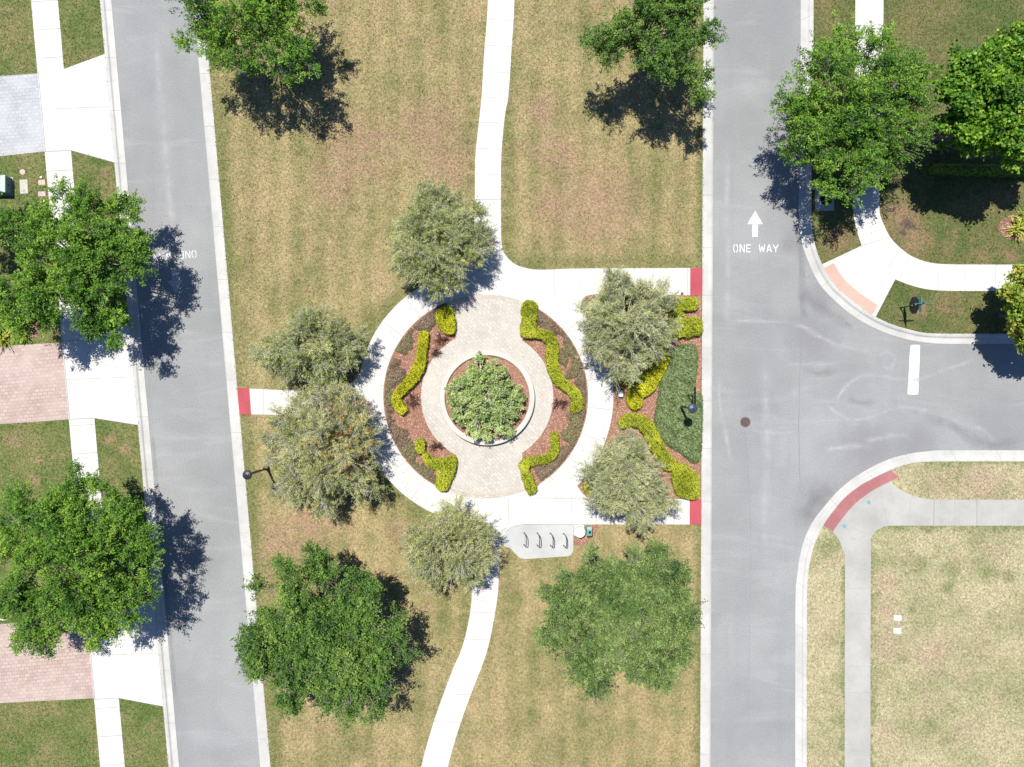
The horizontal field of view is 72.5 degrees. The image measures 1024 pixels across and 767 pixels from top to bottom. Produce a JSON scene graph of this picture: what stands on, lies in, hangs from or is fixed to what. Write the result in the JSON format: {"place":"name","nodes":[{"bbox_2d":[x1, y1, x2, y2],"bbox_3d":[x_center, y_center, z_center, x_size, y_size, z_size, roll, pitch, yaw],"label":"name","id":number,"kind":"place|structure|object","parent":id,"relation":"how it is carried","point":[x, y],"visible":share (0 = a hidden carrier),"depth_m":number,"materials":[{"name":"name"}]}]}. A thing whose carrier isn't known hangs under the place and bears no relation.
{"place":"outdoors","nodes":[
{"label":"outdoors","id":0,"kind":"place"},
{"bbox_2d":[0,73,44,155],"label":"driveway","id":1,"kind":"structure","parent":0,"point":[21,130],"depth_m":41.88,"materials":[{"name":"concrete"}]},
{"bbox_2d":[0,342,68,423],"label":"driveway","id":2,"kind":"structure","parent":0,"point":[32,384],"depth_m":41.88,"materials":[{"name":"pink brick"}]},
{"bbox_2d":[0,623,93,702],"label":"driveway","id":3,"kind":"structure","parent":0,"point":[65,673],"depth_m":41.88,"materials":[{"name":"pink brick"}]},
{"bbox_2d":[38,54,114,162],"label":"driveway","id":4,"kind":"structure","parent":0,"point":[75,110],"depth_m":41.87,"materials":[{"name":"concrete"}]},
{"bbox_2d":[31,0,124,766],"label":"sidewalk","id":5,"kind":"structure","parent":0,"point":[47,35],"depth_m":41.88,"materials":[{"name":"concrete"}]},
{"bbox_2d":[0,0,168,766],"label":"lawn","id":6,"kind":"structure","parent":0,"point":[107,185],"depth_m":41.89,"materials":[{"name":"green plant"}]},
{"bbox_2d":[0,175,13,195],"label":"utility cabinet","id":7,"kind":"object","parent":6,"relation":"on","point":[6,185],"visible":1,"depth_m":41.46,"materials":[{"name":"green metal"}]},
{"bbox_2d":[1,321,40,339],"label":"mulch bed","id":8,"kind":"object","parent":6,"relation":"on","point":[35,335],"visible":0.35,"depth_m":41.88,"materials":[{"name":"brown wood"}]},
{"bbox_2d":[0,328,12,349],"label":"strap leaf plant","id":9,"kind":"object","parent":8,"relation":"on","point":[2,340],"visible":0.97,"depth_m":41.64,"materials":[{"name":"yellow plant"}]},
{"bbox_2d":[15,329,31,344],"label":"strap leaf plant","id":10,"kind":"object","parent":8,"relation":"on","point":[26,335],"visible":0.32,"depth_m":41.72,"materials":[{"name":"green plant"}]},
{"bbox_2d":[19,179,28,193],"bbox_3d":[-29.264,-11.804,41.880,0.543,0.039,0.910,-3,90,0],"label":"ground box","id":11,"kind":"object","parent":6,"relation":"on","point":[23,185],"visible":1,"depth_m":41.87,"materials":[{"name":"concrete"}]},
{"bbox_2d":[38,179,45,185],"bbox_3d":[-28.191,-12.051,41.880,0.477,0.039,0.380,-5,90,0],"label":"ground box","id":12,"kind":"object","parent":6,"relation":"on","point":[41,181],"visible":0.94,"depth_m":41.87,"materials":[{"name":"concrete"}]},
{"bbox_2d":[38,191,45,196],"bbox_3d":[-28.182,-11.363,41.880,0.507,0.039,0.360,-2,90,0],"label":"ground box","id":13,"kind":"object","parent":6,"relation":"on","point":[41,193],"visible":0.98,"depth_m":41.87,"materials":[{"name":"concrete"}]},
{"bbox_2d":[0,173,158,352],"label":"oak tree","id":14,"kind":"object","parent":6,"relation":"on","point":[78,264],"visible":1,"depth_m":37.27,"materials":[{"name":"green plant"}]},
{"bbox_2d":[0,457,165,660],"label":"oak tree","id":15,"kind":"object","parent":6,"relation":"on","point":[91,555],"visible":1,"depth_m":37.18,"materials":[{"name":"green plant"}]},
{"bbox_2d":[63,325,137,424],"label":"driveway","id":16,"kind":"structure","parent":0,"point":[101,391],"depth_m":41.87,"materials":[{"name":"concrete"}]},
{"bbox_2d":[88,600,162,706],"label":"driveway","id":17,"kind":"structure","parent":0,"point":[131,673],"depth_m":41.87,"materials":[{"name":"concrete"}]},
{"bbox_2d":[111,0,259,766],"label":"road","id":18,"kind":"structure","parent":0,"point":[183,357],"depth_m":42.00,"materials":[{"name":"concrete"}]},
{"bbox_2d":[100,0,178,766],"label":"kerb","id":19,"kind":"structure","parent":18,"relation":"on","point":[135,330],"depth_m":41.99,"materials":[{"name":"concrete"}]},
{"bbox_2d":[194,3,270,766],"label":"kerb","id":20,"kind":"structure","parent":18,"relation":"on","point":[231,380],"depth_m":41.91,"materials":[{"name":"concrete"}]},
{"bbox_2d":[43,195,875,653],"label":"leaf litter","id":21,"kind":"object","parent":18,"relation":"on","point":[387,477],"visible":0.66,"depth_m":41.85,"materials":[{"name":"brown plant"}]},
{"bbox_2d":[249,361,383,440],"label":"path","id":22,"kind":"structure","parent":0,"point":[262,399],"depth_m":41.86,"materials":[{"name":"concrete"}]},
{"bbox_2d":[237,388,250,413],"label":"tactile paving","id":23,"kind":"structure","parent":22,"relation":"on","point":[244,400],"depth_m":41.86,"materials":[{"name":"red plastic"}]},
{"bbox_2d":[207,0,703,766],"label":"lawn","id":24,"kind":"structure","parent":0,"point":[395,122],"depth_m":41.89,"materials":[{"name":"beige plant"}]},
{"bbox_2d":[164,0,328,87],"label":"oak tree","id":25,"kind":"object","parent":24,"relation":"on","point":[212,29],"visible":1,"depth_m":37.01,"materials":[{"name":"green plant"}]},
{"bbox_2d":[242,466,269,479],"bbox_3d":[-14.671,5.068,40.185,0.540,3.430,0.540,0,90,0],"label":"street lamp","id":26,"kind":"object","parent":24,"relation":"on","point":[247,474],"visible":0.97,"depth_m":38.68,"materials":[{"name":"black metal"}]},
{"bbox_2d":[245,299,371,396],"bbox_3d":[-11.287,-1.910,39.669,6.835,4.656,5.227,-37,90,0],"label":"bottlebrush tree","id":27,"kind":"object","parent":24,"relation":"on","point":[283,356],"visible":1,"depth_m":39.25,"materials":[{"name":"green plant"}]},
{"bbox_2d":[252,372,388,525],"bbox_3d":[-10.620,3.715,39.326,7.535,5.345,8.771,0,90,0],"label":"bottlebrush tree","id":28,"kind":"object","parent":24,"relation":"on","point":[334,456],"visible":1,"depth_m":38.86,"materials":[{"name":"green plant"}]},
{"bbox_2d":[230,538,422,734],"bbox_3d":[-10.212,13.950,38.794,9.366,6.422,11.045,-41,90,0],"label":"oak tree","id":29,"kind":"object","parent":24,"relation":"on","point":[354,662],"visible":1,"depth_m":37.18,"materials":[{"name":"green plant"}]},
{"bbox_2d":[383,302,455,484],"bbox_3d":[-5.524,0.737,41.928,4.372,0.144,11.202,0,90,0],"label":"mulch bed","id":30,"kind":"object","parent":24,"relation":"on","point":[394,414],"visible":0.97,"depth_m":41.86,"materials":[{"name":"brown wood"}]},
{"bbox_2d":[390,330,429,414],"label":"clipped hedge","id":31,"kind":"object","parent":30,"relation":"on","point":[413,377],"visible":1,"depth_m":41.42,"materials":[{"name":"yellow plant"}]},
{"bbox_2d":[404,390,420,408],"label":"bare shrub","id":32,"kind":"object","parent":30,"relation":"on","point":[411,399],"visible":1,"depth_m":41.61,"materials":[{"name":"brown plant"}]},
{"bbox_2d":[414,438,457,491],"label":"clipped hedge","id":33,"kind":"object","parent":30,"relation":"on","point":[445,468],"visible":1,"depth_m":41.41,"materials":[{"name":"yellow plant"}]},
{"bbox_2d":[429,346,443,356],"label":"bare shrub","id":34,"kind":"object","parent":30,"relation":"on","point":[435,352],"visible":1,"depth_m":41.63,"materials":[{"name":"brown plant"}]},
{"bbox_2d":[428,439,445,450],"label":"bare shrub","id":35,"kind":"object","parent":30,"relation":"on","point":[435,446],"visible":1,"depth_m":41.61,"materials":[{"name":"brown plant"}]},
{"bbox_2d":[434,330,450,345],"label":"bare shrub","id":36,"kind":"object","parent":30,"relation":"on","point":[443,339],"visible":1,"depth_m":41.64,"materials":[{"name":"brown plant"}]},
{"bbox_2d":[435,306,456,334],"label":"clipped hedge","id":37,"kind":"object","parent":30,"relation":"on","point":[445,321],"visible":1,"depth_m":41.41,"materials":[{"name":"yellow plant"}]},
{"bbox_2d":[384,304,586,480],"bbox_3d":[-1.580,0.513,41.703,12.190,0.369,10.646,0,90,0],"label":"brown ground cover","id":38,"kind":"object","parent":30,"relation":"on","point":[397,377],"visible":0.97,"depth_m":41.69,"materials":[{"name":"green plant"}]},
{"bbox_2d":[382,171,497,303],"bbox_3d":[-4.030,-7.968,39.700,6.146,4.588,6.835,29,90,0],"label":"bottlebrush tree","id":39,"kind":"object","parent":24,"relation":"on","point":[414,225],"visible":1,"depth_m":38.95,"materials":[{"name":"green plant"}]},
{"bbox_2d":[396,492,506,599],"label":"bottlebrush tree","id":40,"kind":"object","parent":24,"relation":"on","point":[453,533],"visible":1,"depth_m":38.92,"materials":[{"name":"green plant"}]},
{"bbox_2d":[502,525,572,558],"bbox_3d":[1.547,9.484,41.929,4.248,0.141,2.063,0,90,0],"label":"bike pad","id":41,"kind":"object","parent":24,"relation":"on","point":[514,539],"visible":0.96,"depth_m":41.86,"materials":[{"name":"concrete"}]},
{"bbox_2d":[522,309,587,496],"bbox_3d":[2.582,0.944,41.928,3.945,0.144,11.698,0,90,0],"label":"mulch bed","id":42,"kind":"object","parent":24,"relation":"on","point":[538,344],"visible":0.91,"depth_m":41.86,"materials":[{"name":"brown wood"}]},
{"bbox_2d":[384,327,584,483],"bbox_3d":[-1.651,1.242,41.710,12.080,0.370,9.575,0,90,0],"label":"olive ground cover","id":43,"kind":"object","parent":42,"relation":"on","point":[404,450],"visible":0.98,"depth_m":41.70,"materials":[{"name":"green plant"}]},
{"bbox_2d":[518,430,559,494],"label":"clipped hedge","id":44,"kind":"object","parent":42,"relation":"on","point":[525,464],"visible":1,"depth_m":41.42,"materials":[{"name":"yellow plant"}]},
{"bbox_2d":[519,300,584,413],"bbox_3d":[2.277,-1.539,41.553,1.864,0.684,7.440,-29,90,0],"label":"clipped hedge","id":45,"kind":"object","parent":42,"relation":"on","point":[528,328],"visible":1,"depth_m":41.41,"materials":[{"name":"yellow plant"}]},
{"bbox_2d":[551,395,568,410],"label":"bare shrub","id":46,"kind":"object","parent":42,"relation":"on","point":[559,403],"visible":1,"depth_m":41.63,"materials":[{"name":"brown plant"}]},
{"bbox_2d":[574,525,598,545],"bbox_3d":[4.419,9.037,41.939,2.001,0.122,0.895,-44,90,0],"label":"mulch bed","id":47,"kind":"object","parent":24,"relation":"on","point":[595,527],"visible":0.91,"depth_m":41.88,"materials":[{"name":"brown wood"}]},
{"bbox_2d":[586,525,591,535],"bbox_3d":[4.570,8.737,41.531,0.330,0.738,0.550,0,90,0],"label":"waste bin","id":48,"kind":"object","parent":47,"relation":"on","point":[588,530],"visible":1,"depth_m":41.21,"materials":[{"name":"teal metal"}]},
{"bbox_2d":[530,535,707,706],"bbox_3d":[5.874,12.794,38.834,9.772,6.324,9.127,0,90,0],"label":"oak tree","id":49,"kind":"object","parent":24,"relation":"on","point":[625,594],"visible":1,"depth_m":37.44,"materials":[{"name":"green plant"}]},
{"bbox_2d":[579,294,700,498],"bbox_3d":[7.682,0.789,41.928,7.292,0.144,12.274,0,90,0],"label":"mulch bed","id":50,"kind":"object","parent":24,"relation":"on","point":[625,408],"visible":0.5,"depth_m":41.86,"materials":[{"name":"brown wood"}]},
{"bbox_2d":[583,296,595,317],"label":"olive ground cover","id":51,"kind":"object","parent":50,"relation":"on","point":[589,302],"visible":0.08,"depth_m":41.65,"materials":[{"name":"green plant"}]},
{"bbox_2d":[582,480,603,497],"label":"clipped hedge","id":52,"kind":"object","parent":50,"relation":"on","point":[588,488],"visible":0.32,"depth_m":41.53,"materials":[{"name":"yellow plant"}]},
{"bbox_2d":[618,390,622,396],"bbox_3d":[6.478,0.615,41.715,0.320,0.330,0.420,0,90,0],"label":"utility box","id":53,"kind":"object","parent":50,"relation":"on","point":[620,393],"visible":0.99,"depth_m":41.55,"materials":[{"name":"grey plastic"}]},
{"bbox_2d":[571,424,683,537],"bbox_3d":[6.418,5.784,39.544,5.511,4.896,6.243,-36,90,0],"label":"bottlebrush tree","id":54,"kind":"object","parent":50,"relation":"on","point":[636,474],"visible":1,"depth_m":38.78,"materials":[{"name":"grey plant"}]},
{"bbox_2d":[572,264,683,392],"bbox_3d":[6.638,-3.131,39.472,6.487,5.038,7.404,0,90,0],"label":"bottlebrush tree","id":55,"kind":"object","parent":50,"relation":"on","point":[608,321],"visible":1,"depth_m":38.92,"materials":[{"name":"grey plant"}]},
{"bbox_2d":[612,347,669,409],"bbox_3d":[8.082,-0.362,41.565,3.843,0.656,2.571,-33,90,0],"label":"clipped hedge","id":56,"kind":"object","parent":50,"relation":"on","point":[637,393],"visible":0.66,"depth_m":41.41,"materials":[{"name":"yellow plant"}]},
{"bbox_2d":[595,295,703,339],"bbox_3d":[8.188,-3.976,41.568,6.461,0.651,2.805,0,90,0],"label":"clipped hedge","id":57,"kind":"object","parent":50,"relation":"on","point":[692,327],"visible":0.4,"depth_m":41.41,"materials":[{"name":"yellow plant"}]},
{"bbox_2d":[617,412,700,500],"bbox_3d":[8.934,4.262,41.560,1.825,0.666,6.751,-40,90,0],"label":"clipped hedge","id":58,"kind":"object","parent":50,"relation":"on","point":[685,479],"visible":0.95,"depth_m":41.41,"materials":[{"name":"yellow plant"}]},
{"bbox_2d":[654,343,703,463],"bbox_3d":[9.968,1.194,41.649,3.073,0.606,7.358,0,90,0],"label":"juniper ground cover","id":59,"kind":"object","parent":50,"relation":"on","point":[692,442],"visible":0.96,"depth_m":41.57,"materials":[{"name":"green plant"}]},
{"bbox_2d":[679,403,696,412],"bbox_3d":[10.036,1.379,40.235,0.540,3.330,0.540,0,90,0],"label":"street lamp","id":60,"kind":"object","parent":50,"relation":"on","point":[692,408],"visible":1,"depth_m":38.75,"materials":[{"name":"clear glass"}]},
{"bbox_2d":[688,387,695,403],"bbox_3d":[10.501,0.698,40.910,0.085,1.940,1.000,0,90,0],"label":"roadside sign","id":61,"kind":"object","parent":50,"relation":"on","point":[694,395],"visible":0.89,"depth_m":40.28,"materials":[{"name":"black metal"}]},
{"bbox_2d":[575,0,727,106],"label":"oak tree","id":62,"kind":"object","parent":24,"relation":"on","point":[676,23],"visible":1,"depth_m":36.87,"materials":[{"name":"green plant"}]},
{"bbox_2d":[421,538,501,766],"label":"path","id":63,"kind":"structure","parent":0,"point":[455,698],"depth_m":41.87,"materials":[{"name":"concrete"}]},
{"bbox_2d":[360,276,612,516],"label":"path","id":64,"kind":"structure","parent":0,"point":[402,317],"depth_m":41.88,"materials":[{"name":"concrete"}]},
{"bbox_2d":[421,295,552,498],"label":"plaza","id":65,"kind":"structure","parent":0,"point":[493,323],"depth_m":41.86,"materials":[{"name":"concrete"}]},
{"bbox_2d":[446,295,523,497],"bbox_3d":[-1.772,0.780,41.858,4.959,0.001,12.198,0,90,0],"label":"plaza border","id":66,"kind":"object","parent":65,"relation":"on","point":[516,491],"visible":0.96,"depth_m":41.86,"materials":[{"name":"grey concrete"}]},
{"bbox_2d":[439,350,534,444],"bbox_3d":[-1.480,0.848,41.700,5.667,0.400,5.667,0,90,0],"label":"planter ring","id":67,"kind":"object","parent":65,"relation":"on","point":[517,373],"visible":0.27,"depth_m":41.55,"materials":[{"name":"concrete"}]},
{"bbox_2d":[444,351,526,444],"bbox_3d":[-1.388,1.076,40.618,5.049,2.749,4.671,41,90,0],"label":"leafy shrub","id":68,"kind":"object","parent":67,"relation":"in","point":[483,409],"visible":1,"depth_m":40.47,"materials":[{"name":"green plant"}]},
{"bbox_2d":[437,0,572,306],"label":"path","id":69,"kind":"structure","parent":0,"point":[510,279],"depth_m":41.87,"materials":[{"name":"concrete"}]},
{"bbox_2d":[466,481,689,537],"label":"path","id":70,"kind":"structure","parent":0,"point":[563,500],"depth_m":41.87,"materials":[{"name":"concrete"}]},
{"bbox_2d":[689,499,701,523],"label":"tactile paving","id":71,"kind":"structure","parent":70,"relation":"on","point":[695,510],"depth_m":41.86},
{"bbox_2d":[533,268,689,312],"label":"path","id":72,"kind":"structure","parent":0,"point":[560,290],"depth_m":41.87,"materials":[{"name":"concrete"}]},
{"bbox_2d":[690,268,702,294],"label":"tactile paving","id":73,"kind":"structure","parent":72,"relation":"on","point":[696,275],"depth_m":41.86,"materials":[{"name":"red plastic"}]},
{"bbox_2d":[710,0,1023,766],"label":"road","id":74,"kind":"structure","parent":0,"point":[821,388],"depth_m":42.00,"materials":[{"name":"grey asphalt"}]},
{"bbox_2d":[700,0,713,766],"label":"kerb","id":75,"kind":"structure","parent":74,"relation":"on","point":[706,478],"depth_m":41.91,"materials":[{"name":"concrete"}]},
{"bbox_2d":[740,417,750,427],"bbox_3d":[14.027,2.317,41.988,0.660,0.022,0.660,0,90,0],"label":"manhole","id":76,"kind":"object","parent":74,"relation":"on","point":[745,422],"visible":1,"depth_m":41.98,"materials":[{"name":"metal"}]},
{"bbox_2d":[799,0,1015,343],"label":"kerb","id":77,"kind":"structure","parent":74,"relation":"on","point":[838,296],"depth_m":41.99,"materials":[{"name":"concrete"}]},
{"bbox_2d":[795,450,1023,766],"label":"kerb","id":78,"kind":"structure","parent":74,"relation":"on","point":[829,507],"depth_m":41.99,"materials":[{"name":"concrete"}]},
{"bbox_2d":[805,460,1023,766],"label":"lawn","id":79,"kind":"structure","parent":0,"point":[964,618],"depth_m":41.89,"materials":[{"name":"beige plant"}]},
{"bbox_2d":[893,628,900,633],"bbox_3d":[23.094,14.822,41.873,0.473,0.054,0.343,2,90,0],"label":"ground box","id":80,"kind":"object","parent":79,"relation":"on","point":[896,630],"visible":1,"depth_m":41.85,"materials":[{"name":"grey plastic"}]},
{"bbox_2d":[893,615,901,620],"bbox_3d":[23.116,14.050,41.873,0.470,0.054,0.327,3,90,0],"label":"ground box","id":81,"kind":"object","parent":79,"relation":"on","point":[898,618],"visible":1,"depth_m":41.85,"materials":[{"name":"grey concrete"}]},
{"bbox_2d":[811,0,1023,334],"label":"lawn","id":82,"kind":"structure","parent":0,"point":[952,237],"depth_m":41.89,"materials":[{"name":"green plant"}]},
{"bbox_2d":[815,188,833,210],"bbox_3d":[18.730,-11.027,41.913,1.140,0.174,1.350,0,90,0],"label":"storm drain","id":83,"kind":"object","parent":82,"relation":"on","point":[820,205],"visible":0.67,"depth_m":41.84,"materials":[{"name":"grey concrete"}]},
{"bbox_2d":[764,9,945,208],"bbox_3d":[18.473,-14.718,38.342,9.395,7.305,9.688,43,90,0],"label":"oak tree","id":84,"kind":"object","parent":82,"relation":"on","point":[892,87],"visible":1,"depth_m":36.92,"materials":[{"name":"green plant"}]},
{"bbox_2d":[886,205,893,210],"bbox_3d":[22.671,-10.517,41.883,0.443,0.034,0.393,0,90,0],"label":"ground box","id":85,"kind":"object","parent":82,"relation":"on","point":[889,207],"visible":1,"depth_m":41.87,"materials":[{"name":"plastic"}]},
{"bbox_2d":[900,296,931,313],"bbox_3d":[23.326,-4.538,40.675,0.714,2.450,0.714,45,90,0],"label":"stop sign","id":86,"kind":"object","parent":82,"relation":"on","point":[915,304],"visible":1,"depth_m":40.38,"materials":[{"name":"black metal"}]},
{"bbox_2d":[927,127,948,152],"bbox_3d":[25.697,-14.586,41.939,1.179,0.122,1.930,19,90,0],"label":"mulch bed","id":87,"kind":"object","parent":82,"relation":"on","point":[936,132],"visible":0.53,"depth_m":41.88,"materials":[{"name":"brown wood"}]},
{"bbox_2d":[929,139,951,154],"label":"strap leaf plant","id":88,"kind":"object","parent":87,"relation":"on","point":[943,146],"visible":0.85,"depth_m":41.64,"materials":[{"name":"green plant"}]},
{"bbox_2d":[928,19,1023,174],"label":"broadleaf tree","id":89,"kind":"object","parent":82,"relation":"on","point":[980,90],"visible":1,"depth_m":35.55,"materials":[{"name":"green plant"}]},
{"bbox_2d":[928,162,1023,178],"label":"clipped hedge","id":90,"kind":"object","parent":82,"relation":"on","point":[987,170],"visible":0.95,"depth_m":41.17,"materials":[{"name":"green plant"}]},
{"bbox_2d":[995,263,1023,354],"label":"young maple tree","id":91,"kind":"object","parent":82,"relation":"on","point":[1012,294],"visible":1,"depth_m":38.54,"materials":[{"name":"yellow plant"}]},
{"bbox_2d":[997,211,1023,239],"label":"mulch bed","id":92,"kind":"object","parent":82,"relation":"on","point":[1005,226],"visible":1,"depth_m":41.88,"materials":[{"name":"brown wood"}]},
{"bbox_2d":[3,130,1023,544],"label":"mulch chips","id":93,"kind":"object","parent":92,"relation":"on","point":[553,388],"visible":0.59,"depth_m":41.84,"materials":[{"name":"brown wood"}]},
{"bbox_2d":[1003,215,1023,239],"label":"strap leaf plant","id":94,"kind":"object","parent":92,"relation":"on","point":[1017,226],"visible":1,"depth_m":41.63,"materials":[{"name":"yellow plant"}]},
{"bbox_2d":[1011,207,1023,222],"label":"strap leaf plant","id":95,"kind":"object","parent":92,"relation":"on","point":[1019,214],"visible":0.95,"depth_m":41.74,"materials":[{"name":"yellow plant"}]},
{"bbox_2d":[822,0,1017,316],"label":"sidewalk","id":96,"kind":"structure","parent":0,"point":[876,264],"depth_m":41.87,"materials":[{"name":"concrete"}]},
{"bbox_2d":[825,263,877,314],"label":"tactile paving","id":97,"kind":"structure","parent":96,"relation":"on","point":[847,289],"depth_m":41.87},
{"bbox_2d":[829,481,1023,766],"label":"sidewalk","id":98,"kind":"structure","parent":0,"point":[891,504],"depth_m":41.87,"materials":[{"name":"grey concrete"}]},
{"bbox_2d":[824,470,898,531],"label":"tactile paving","id":99,"kind":"structure","parent":98,"relation":"on","point":[846,504],"depth_m":41.87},
{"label":"bin pad","id":100,"kind":"structure","parent":0,"visible":0},
{"bbox_2d":[574,526,584,537],"bbox_3d":[4.020,8.804,41.585,0.620,0.550,0.620,0,90,0],"label":"round bin","id":101,"kind":"object","parent":100,"relation":"on","point":[579,531],"visible":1,"depth_m":41.38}
]}

